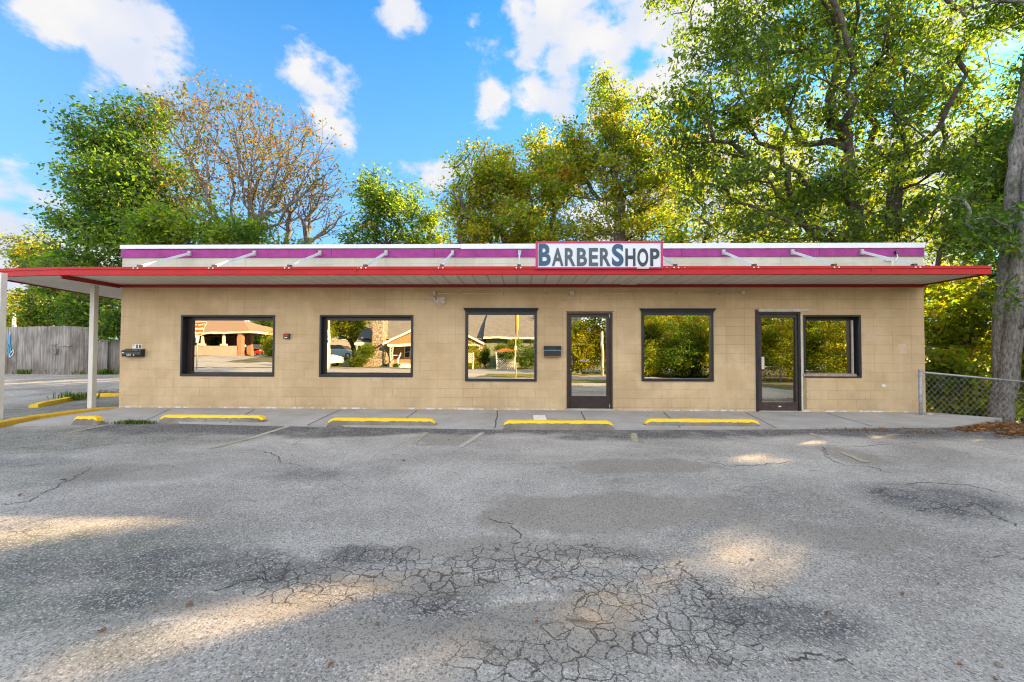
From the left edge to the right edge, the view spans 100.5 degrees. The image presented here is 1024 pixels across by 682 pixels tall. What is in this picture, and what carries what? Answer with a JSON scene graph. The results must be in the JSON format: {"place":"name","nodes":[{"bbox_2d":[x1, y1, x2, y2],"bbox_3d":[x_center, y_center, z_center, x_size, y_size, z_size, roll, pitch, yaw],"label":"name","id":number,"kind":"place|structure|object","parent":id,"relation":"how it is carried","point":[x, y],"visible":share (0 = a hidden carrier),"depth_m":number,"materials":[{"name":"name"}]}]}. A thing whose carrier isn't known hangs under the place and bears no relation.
{"place":"outdoors","nodes":[
{"label":"outdoors","id":0,"kind":"place"},
{"bbox_2d":[13,407,1001,429],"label":"sidewalk","id":1,"kind":"structure","parent":0,"point":[486,419],"depth_m":8.59,"materials":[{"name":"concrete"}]},
{"bbox_2d":[71,416,105,424],"bbox_3d":[-7.837,1.467,7.881,0.507,0.160,0.166,0,-1,1],"label":"wheel stop","id":2,"kind":"object","parent":1,"relation":"on","point":[88,420],"visible":1,"depth_m":7.82,"materials":[{"name":"concrete"}]},
{"bbox_2d":[158,414,266,423],"bbox_3d":[-5.654,1.478,8.063,2.034,0.160,0.168,0,-1,1],"label":"wheel stop","id":3,"kind":"object","parent":1,"relation":"on","point":[171,419],"visible":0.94,"depth_m":8.00,"materials":[{"name":"concrete"}]},
{"bbox_2d":[327,417,436,426],"bbox_3d":[-2.359,1.481,7.748,1.998,0.160,0.168,0,-1,1],"label":"wheel stop","id":4,"kind":"object","parent":1,"relation":"on","point":[337,422],"visible":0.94,"depth_m":7.69,"materials":[{"name":"concrete"}]},
{"bbox_2d":[533,415,546,419],"bbox_3d":[0.550,1.524,8.431,0.257,0.014,0.678,0,-1,1],"label":"paper card","id":5,"kind":"object","parent":1,"relation":"on","point":[539,417],"visible":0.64,"depth_m":8.48,"materials":[{"name":"white paper"}]},
{"bbox_2d":[502,420,614,430],"bbox_3d":[0.817,1.486,7.543,1.974,0.160,0.167,0,-1,1],"label":"wheel stop","id":6,"kind":"object","parent":1,"relation":"on","point":[558,425],"visible":0.98,"depth_m":7.48,"materials":[{"name":"concrete"}]},
{"bbox_2d":[643,418,759,425],"bbox_3d":[3.447,1.499,7.760,2.098,0.160,0.167,0,-1,1],"label":"wheel stop","id":7,"kind":"object","parent":1,"relation":"on","point":[693,422],"visible":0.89,"depth_m":7.70,"materials":[{"name":"concrete"}]},
{"bbox_2d":[0,357,1023,681],"bbox_3d":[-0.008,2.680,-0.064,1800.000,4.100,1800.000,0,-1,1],"label":"ground","id":8,"kind":"structure","parent":0,"point":[134,539],"depth_m":2.91,"materials":[{"name":"grey asphalt"}]},
{"bbox_2d":[9,311,16,326],"bbox_3d":[-45.684,-0.071,39.019,0.880,5.376,0.438,0,-1,22],"label":"utility pole","id":9,"kind":"object","parent":8,"relation":"on","point":[14,323],"visible":0.28,"depth_m":39.01,"materials":[{"name":"white"}]},
{"bbox_2d":[11,369,37,373],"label":"weeds","id":10,"kind":"object","parent":8,"relation":"on","point":[22,372],"visible":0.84,"depth_m":18.18,"materials":[{"name":"green plant"}]},
{"bbox_2d":[6,287,48,326],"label":"broadleaf tree","id":11,"kind":"object","parent":8,"relation":"on","point":[8,319],"visible":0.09,"depth_m":42.30,"materials":[{"name":"green plant"}]},
{"bbox_2d":[0,222,63,326],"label":"broadleaf tree","id":12,"kind":"object","parent":8,"relation":"on","point":[17,250],"visible":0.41,"depth_m":27.55,"materials":[{"name":"green plant"}]},
{"bbox_2d":[7,284,83,326],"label":"broadleaf tree","id":13,"kind":"object","parent":8,"relation":"on","point":[36,315],"visible":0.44,"depth_m":26.88,"materials":[{"name":"green plant"}]},
{"bbox_2d":[4,468,89,504],"bbox_3d":[-4.686,1.476,4.442,0.184,0.004,1.352,1,-1,-19],"label":"asphalt crack","id":14,"kind":"object","parent":8,"relation":"on","point":[50,489],"visible":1,"depth_m":4.29,"materials":[{"name":"black asphalt"}]},
{"bbox_2d":[29,396,72,407],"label":"wheel stop","id":15,"kind":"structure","parent":8,"relation":"on","point":[51,402],"depth_m":10.65,"materials":[{"name":"yellow paint"}]},
{"bbox_2d":[0,407,118,427],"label":"kerb","id":16,"kind":"structure","parent":8,"relation":"on","point":[10,422],"depth_m":8.38,"materials":[{"name":"yellow concrete"}]},
{"bbox_2d":[17,246,106,324],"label":"broadleaf tree","id":17,"kind":"object","parent":8,"relation":"on","point":[43,291],"visible":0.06,"depth_m":26.02,"materials":[{"name":"green plant"}]},
{"bbox_2d":[5,326,119,374],"bbox_3d":[-19.874,0.415,18.290,6.358,2.123,0.811,0,-1,-3],"label":"plank fence","id":18,"kind":"object","parent":8,"relation":"on","point":[63,350],"visible":0.6,"depth_m":18.20,"materials":[{"name":"grey wood"}]},
{"bbox_2d":[47,390,100,398],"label":"weeds","id":19,"kind":"object","parent":8,"relation":"on","point":[77,396],"visible":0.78,"depth_m":11.57,"materials":[{"name":"green plant"}]},
{"bbox_2d":[38,291,120,338],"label":"broadleaf tree","id":20,"kind":"object","parent":8,"relation":"on","point":[78,317],"visible":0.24,"depth_m":23.74,"materials":[{"name":"green plant"}]},
{"bbox_2d":[68,425,103,432],"bbox_3d":[-7.388,1.528,7.385,0.087,0.003,0.760,0,-1,-9],"label":"stall line","id":21,"kind":"object","parent":8,"relation":"on","point":[85,429],"visible":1,"depth_m":7.34,"materials":[{"name":"white paint"}]},
{"bbox_2d":[73,373,118,400],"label":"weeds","id":22,"kind":"object","parent":8,"relation":"on","point":[105,391],"visible":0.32,"depth_m":13.09,"materials":[{"name":"green plant"}]},
{"bbox_2d":[80,393,118,396],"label":"kerb","id":23,"kind":"structure","parent":8,"relation":"on","point":[108,394],"depth_m":12.38,"materials":[{"name":"yellow paint"}]},
{"bbox_2d":[81,305,120,341],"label":"broadleaf tree","id":24,"kind":"object","parent":8,"relation":"on","point":[111,327],"visible":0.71,"depth_m":18.07,"materials":[{"name":"green plant"}]},
{"bbox_2d":[97,368,118,374],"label":"weeds","id":25,"kind":"object","parent":8,"relation":"on","point":[106,372],"visible":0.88,"depth_m":18.12,"materials":[{"name":"green plant"}]},
{"bbox_2d":[11,84,226,308],"bbox_3d":[-17.756,-5.021,20.054,6.573,14.395,7.369,-1,-2,42],"label":"broadleaf tree","id":26,"kind":"object","parent":8,"relation":"on","point":[98,177],"visible":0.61,"depth_m":19.01,"materials":[{"name":"green plant"}]},
{"bbox_2d":[107,418,156,424],"bbox_3d":[-7.087,1.502,8.012,0.853,0.095,0.281,0,-1,-3],"label":"grass tuft","id":27,"kind":"object","parent":8,"relation":"on","point":[132,421],"visible":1,"depth_m":7.95,"materials":[{"name":"green plant"}]},
{"bbox_2d":[96,194,322,248],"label":"broadleaf tree","id":28,"kind":"object","parent":8,"relation":"on","point":[153,223],"visible":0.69,"depth_m":15.74,"materials":[{"name":"green plant"}]},
{"bbox_2d":[207,438,247,448],"bbox_3d":[-4.171,1.514,6.300,0.096,0.005,0.683,0,-1,13],"label":"stall line","id":29,"kind":"object","parent":8,"relation":"on","point":[227,443],"visible":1,"depth_m":6.28,"materials":[{"name":"white paint"}]},
{"bbox_2d":[115,70,353,238],"bbox_3d":[-11.198,-4.577,18.108,9.204,13.449,5.615,0,-1,1],"label":"broadleaf tree","id":30,"kind":"object","parent":8,"relation":"on","point":[250,190],"visible":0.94,"depth_m":17.73,"materials":[{"name":"brown plant"}]},
{"bbox_2d":[210,575,280,590],"bbox_3d":[-1.576,1.429,2.527,0.367,0.005,0.067,1,-2,-27],"label":"asphalt crack","id":31,"kind":"object","parent":8,"relation":"on","point":[245,579],"visible":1,"depth_m":2.54,"materials":[{"name":"grey asphalt"}]},
{"bbox_2d":[247,426,289,438],"bbox_3d":[-4.080,1.533,7.180,0.097,0.002,1.095,0,-1,2],"label":"stall line","id":32,"kind":"object","parent":8,"relation":"on","point":[267,432],"visible":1,"depth_m":7.13,"materials":[{"name":"white paint"}]},
{"bbox_2d":[253,140,359,243],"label":"broadleaf tree","id":33,"kind":"object","parent":8,"relation":"on","point":[306,231],"visible":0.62,"depth_m":19.27,"materials":[{"name":"brown plant"}]},
{"bbox_2d":[332,160,427,243],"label":"broadleaf tree","id":34,"kind":"object","parent":8,"relation":"on","point":[377,200],"visible":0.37,"depth_m":23.71,"materials":[{"name":"green plant"}]},
{"bbox_2d":[411,432,427,443],"bbox_3d":[-1.447,1.527,6.736,0.077,0.004,0.891,0,-1,1],"label":"stall line","id":35,"kind":"object","parent":8,"relation":"on","point":[419,438],"visible":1,"depth_m":6.66,"materials":[{"name":"white paint"}]},
{"bbox_2d":[385,180,456,243],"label":"broadleaf tree","id":36,"kind":"object","parent":8,"relation":"on","point":[430,217],"visible":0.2,"depth_m":24.76,"materials":[{"name":"green plant"}]},
{"bbox_2d":[458,432,483,446],"bbox_3d":[-0.622,1.536,6.661,0.097,0.006,1.100,0,-1,13],"label":"stall line","id":37,"kind":"object","parent":8,"relation":"on","point":[471,439],"visible":1,"depth_m":6.58,"materials":[{"name":"white paint"}]},
{"bbox_2d":[420,135,522,243],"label":"broadleaf tree","id":38,"kind":"object","parent":8,"relation":"on","point":[458,199],"visible":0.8,"depth_m":20.92,"materials":[{"name":"green plant"}]},
{"bbox_2d":[0,243,991,419],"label":"shop building","id":39,"kind":"structure","parent":8,"relation":"on","point":[207,326],"depth_m":9.64,"materials":[{"name":"brick"}]},
{"bbox_2d":[121,349,144,356],"bbox_3d":[-8.705,0.267,9.786,0.458,0.182,0.129,0,-1,1],"label":"mailbox","id":40,"kind":"object","parent":39,"relation":"attached to","point":[133,353],"visible":1,"depth_m":9.74,"materials":[{"name":"black metal"}]},
{"bbox_2d":[132,344,141,348],"bbox_3d":[-8.665,0.127,9.848,0.226,0.099,0.011,0,-1,1],"label":"house number","id":41,"kind":"object","parent":39,"relation":"attached to","point":[136,346],"visible":1,"depth_m":9.85,"materials":[{"name":"white paint"}]},
{"bbox_2d":[180,315,274,376],"bbox_3d":[-6.544,0.108,9.897,2.193,1.412,0.218,0,-1,1],"label":"window","id":42,"kind":"structure","parent":39,"relation":"in","point":[210,345],"depth_m":9.97,"materials":[{"name":"clear glass"}]},
{"bbox_2d":[283,334,289,338],"bbox_3d":[-5.156,-0.108,9.749,0.139,0.122,0.059,0,-1,1],"label":"alarm box","id":43,"kind":"object","parent":39,"relation":"attached to","point":[286,336],"visible":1,"depth_m":9.72,"materials":[{"name":"red plastic"}]},
{"bbox_2d":[319,315,412,376],"bbox_3d":[-3.329,0.115,9.804,2.155,1.417,0.178,0,-1,1],"label":"window","id":44,"kind":"structure","parent":39,"relation":"in","point":[349,345],"depth_m":9.86,"materials":[{"name":"clear glass"}]},
{"bbox_2d":[373,377,380,382],"bbox_3d":[-3.085,0.891,9.707,0.193,0.132,0.004,0,-1,1],"label":"paint patch","id":45,"kind":"object","parent":39,"relation":"attached to","point":[377,379],"visible":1,"depth_m":9.71,"materials":[{"name":"beige paint"}]},
{"bbox_2d":[425,295,445,306],"bbox_3d":[-1.740,-0.906,9.680,0.468,0.264,0.058,0,-1,1],"label":"torn flap","id":46,"kind":"object","parent":39,"relation":"attached to","point":[439,301],"visible":1,"depth_m":9.68,"materials":[{"name":"beige paint"}]},
{"bbox_2d":[463,308,537,380],"bbox_3d":[-0.257,0.084,9.647,1.699,1.654,0.135,0,-1,1],"label":"window","id":47,"kind":"structure","parent":39,"relation":"in","point":[501,343],"depth_m":9.69,"materials":[{"name":"clear glass"}]},
{"bbox_2d":[544,346,560,356],"bbox_3d":[0.908,0.231,9.584,0.391,0.244,0.099,0,-1,1],"label":"mailbox","id":48,"kind":"object","parent":39,"relation":"attached to","point":[552,351],"visible":1,"depth_m":9.54,"materials":[{"name":"plastic"}]},
{"bbox_2d":[433,290,744,295],"bbox_3d":[1.702,-1.083,9.619,6.999,0.110,0.054,0,-1,1],"label":"conduit","id":49,"kind":"object","parent":39,"relation":"attached to","point":[572,293],"visible":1,"depth_m":9.62,"materials":[{"name":"beige metal"}]},
{"bbox_2d":[566,311,613,410],"bbox_3d":[1.755,0.442,9.644,1.079,2.239,0.212,0,-1,1],"label":"door","id":50,"kind":"structure","parent":39,"relation":"in","point":[589,333],"depth_m":9.63,"materials":[{"name":"glass"}]},
{"bbox_2d":[535,241,662,268],"bbox_3d":[1.687,-1.666,8.294,2.457,0.537,0.106,0,-1,1],"label":"shop sign","id":51,"kind":"object","parent":39,"relation":"attached to","point":[598,254],"visible":1,"depth_m":8.26,"materials":[{"name":"white paint"}]},
{"bbox_2d":[640,308,716,380],"bbox_3d":[3.714,0.088,9.556,1.697,1.628,0.135,0,-1,1],"label":"window","id":52,"kind":"structure","parent":39,"relation":"in","point":[677,344],"depth_m":9.60,"materials":[{"name":"clear glass"}]},
{"bbox_2d":[755,308,808,411],"bbox_3d":[6.036,0.425,9.566,1.177,2.302,0.174,0,-1,1],"label":"door","id":53,"kind":"structure","parent":39,"relation":"in","point":[778,331],"depth_m":9.57,"materials":[{"name":"glass"}]},
{"bbox_2d":[803,315,861,377],"bbox_3d":[7.125,0.120,9.583,1.285,1.397,0.236,0,-1,1],"label":"window","id":54,"kind":"structure","parent":39,"relation":"in","point":[832,343],"depth_m":9.67,"materials":[{"name":"clear glass"}]},
{"bbox_2d":[864,330,875,341],"bbox_3d":[7.968,-0.114,9.479,0.284,0.277,0.004,0,-1,1],"label":"paint patch","id":55,"kind":"object","parent":39,"relation":"attached to","point":[870,336],"visible":1,"depth_m":9.48,"materials":[{"name":"beige paint"}]},
{"bbox_2d":[898,344,906,353],"bbox_3d":[8.665,0.173,9.457,0.190,0.218,0.004,0,-1,1],"label":"paint patch","id":56,"kind":"object","parent":39,"relation":"attached to","point":[902,349],"visible":1,"depth_m":9.46,"materials":[{"name":"beige paint"}]},
{"bbox_2d":[490,519,521,537],"bbox_3d":[-0.023,1.461,3.362,0.114,0.006,0.462,1,-2,-34],"label":"asphalt crack","id":57,"kind":"object","parent":8,"relation":"on","point":[511,527],"visible":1,"depth_m":3.34,"materials":[{"name":"grey asphalt"}]},
{"bbox_2d":[424,119,612,243],"bbox_3d":[0.247,-4.690,22.163,8.667,14.125,8.269,1,-2,-26],"label":"broadleaf tree","id":58,"kind":"object","parent":8,"relation":"on","point":[529,221],"visible":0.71,"depth_m":21.25,"materials":[{"name":"green plant"}]},
{"bbox_2d":[538,61,697,240],"bbox_3d":[5.063,-5.265,20.136,7.688,15.226,5.646,0,-1,1],"label":"broadleaf tree","id":59,"kind":"object","parent":8,"relation":"on","point":[613,135],"visible":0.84,"depth_m":19.68,"materials":[{"name":"green plant"}]},
{"bbox_2d":[631,433,637,441],"bbox_3d":[1.964,1.542,6.830,0.105,0.004,0.766,0,-1,16],"label":"stall line","id":60,"kind":"object","parent":8,"relation":"on","point":[634,437],"visible":1,"depth_m":6.81,"materials":[{"name":"white paint"}]},
{"bbox_2d":[629,125,775,242],"bbox_3d":[11.192,-5.391,26.681,9.509,16.818,7.212,0,-1,1],"label":"broadleaf tree","id":61,"kind":"object","parent":8,"relation":"on","point":[704,238],"visible":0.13,"depth_m":26.43,"materials":[{"name":"green plant"}]},
{"bbox_2d":[676,560,733,607],"bbox_3d":[1.115,1.449,2.557,0.100,0.004,0.533,0,-1,-11],"label":"asphalt crack","id":62,"kind":"object","parent":8,"relation":"on","point":[697,583],"visible":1,"depth_m":2.55,"materials":[{"name":"grey asphalt"}]},
{"bbox_2d":[706,460,786,466],"bbox_3d":[2.939,1.506,5.255,1.140,0.005,0.346,0,-1,1],"label":"asphalt crack","id":63,"kind":"object","parent":8,"relation":"on","point":[749,465],"visible":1,"depth_m":5.18,"materials":[{"name":"black asphalt"}]},
{"bbox_2d":[716,119,876,242],"bbox_3d":[18.605,-5.882,28.426,10.012,17.913,7.210,0,-1,1],"label":"broadleaf tree","id":64,"kind":"object","parent":8,"relation":"on","point":[771,130],"visible":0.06,"depth_m":28.51,"materials":[{"name":"green plant"}]},
{"bbox_2d":[783,652,852,663],"bbox_3d":[1.372,1.436,1.936,0.309,0.004,0.067,0,-1,3],"label":"asphalt crack","id":65,"kind":"object","parent":8,"relation":"on","point":[806,653],"visible":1,"depth_m":1.93,"materials":[{"name":"grey asphalt"}]},
{"bbox_2d":[629,0,1020,300],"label":"broadleaf tree","id":66,"kind":"object","parent":8,"relation":"on","point":[845,184],"visible":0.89,"depth_m":14.53,"materials":[{"name":"green plant"}]},
{"bbox_2d":[840,452,868,461],"bbox_3d":[4.499,1.528,5.613,0.106,0.005,0.530,0,-1,11],"label":"stall line","id":67,"kind":"object","parent":8,"relation":"on","point":[854,457],"visible":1,"depth_m":5.58,"materials":[{"name":"white paint"}]},
{"bbox_2d":[757,426,953,433],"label":"leaf litter","id":68,"kind":"object","parent":8,"relation":"on","point":[886,430],"visible":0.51,"depth_m":7.44,"materials":[{"name":"brown plant"}]},
{"bbox_2d":[789,126,943,263],"bbox_3d":[23.285,-5.572,27.589,9.761,17.293,6.624,0,-1,1],"label":"broadleaf tree","id":69,"kind":"object","parent":8,"relation":"on","point":[882,205],"visible":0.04,"depth_m":27.03,"materials":[{"name":"green plant"}]},
{"bbox_2d":[926,402,937,411],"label":"sapling","id":70,"kind":"object","parent":8,"relation":"on","point":[929,408],"visible":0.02,"depth_m":15.09,"materials":[{"name":"green plant"}]},
{"bbox_2d":[879,482,1014,496],"bbox_3d":[4.380,1.497,4.414,1.103,0.010,0.354,0,-1,18],"label":"asphalt crack","id":71,"kind":"object","parent":8,"relation":"on","point":[944,483],"visible":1,"depth_m":4.48,"materials":[{"name":"grey asphalt"}]},
{"bbox_2d":[900,119,998,366],"bbox_3d":[28.788,-5.580,26.871,9.735,17.318,6.923,0,-1,21],"label":"broadleaf tree","id":72,"kind":"object","parent":8,"relation":"on","point":[940,225],"visible":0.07,"depth_m":26.39,"materials":[{"name":"green plant"}]},
{"bbox_2d":[925,345,990,407],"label":"sapling","id":73,"kind":"object","parent":8,"relation":"on","point":[945,362],"visible":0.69,"depth_m":11.31,"materials":[{"name":"green plant"}]},
{"bbox_2d":[925,313,990,376],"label":"sapling","id":74,"kind":"object","parent":8,"relation":"on","point":[980,363],"visible":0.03,"depth_m":15.13,"materials":[{"name":"green plant"}]},
{"bbox_2d":[923,280,994,361],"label":"sapling","id":75,"kind":"object","parent":8,"relation":"on","point":[952,326],"visible":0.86,"depth_m":12.35,"materials":[{"name":"green plant"}]},
{"bbox_2d":[924,260,993,318],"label":"sapling","id":76,"kind":"object","parent":8,"relation":"on","point":[962,281],"visible":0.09,"depth_m":16.11,"materials":[{"name":"green plant"}]},
{"bbox_2d":[908,0,1023,421],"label":"broadleaf tree","id":77,"kind":"object","parent":8,"relation":"on","point":[1007,334],"visible":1,"depth_m":10.09,"materials":[{"name":"green plant"}]},
{"bbox_2d":[926,117,1011,214],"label":"broadleaf tree","id":78,"kind":"object","parent":8,"relation":"on","point":[988,155],"visible":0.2,"depth_m":15.86,"materials":[{"name":"green plant"}]},
{"bbox_2d":[917,369,1023,422],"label":"chain link fence","id":79,"kind":"object","parent":8,"relation":"on","point":[920,391],"visible":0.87,"depth_m":9.04,"materials":[{"name":"grey metal"}]},
{"bbox_2d":[927,372,1023,422],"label":"sapling","id":80,"kind":"object","parent":8,"relation":"on","point":[962,410],"visible":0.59,"depth_m":11.05,"materials":[{"name":"green plant"}]},
{"bbox_2d":[968,237,999,321],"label":"broadleaf tree","id":81,"kind":"object","parent":8,"relation":"on","point":[989,277],"visible":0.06,"depth_m":12.40,"materials":[{"name":"green plant"}]},
{"bbox_2d":[946,417,1023,438],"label":"leaf litter","id":82,"kind":"object","parent":8,"relation":"on","point":[1018,430],"visible":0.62,"depth_m":7.63,"materials":[{"name":"brown plant"}]},
{"bbox_2d":[954,502,1016,526],"bbox_3d":[4.011,1.478,3.691,0.311,0.006,0.598,0,-1,23],"label":"asphalt crack","id":83,"kind":"object","parent":8,"relation":"on","point":[983,508],"visible":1,"depth_m":3.76,"materials":[{"name":"grey asphalt"}]},
{"bbox_2d":[994,662,1003,667],"bbox_3d":[2.163,1.438,1.892,0.027,0.019,0.030,1,-1,-15],"label":"loose stone","id":84,"kind":"object","parent":8,"relation":"on","point":[999,664],"visible":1,"depth_m":1.89,"materials":[{"name":"stone"}]},
{"bbox_2d":[975,345,1023,423],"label":"sapling","id":85,"kind":"object","parent":8,"relation":"on","point":[1021,386],"visible":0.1,"depth_m":12.10,"materials":[{"name":"green plant"}]},
{"bbox_2d":[0,0,1023,348],"label":"sky","id":86,"kind":"structure","parent":0,"point":[402,82],"materials":[{"name":"blue"}]}
]}

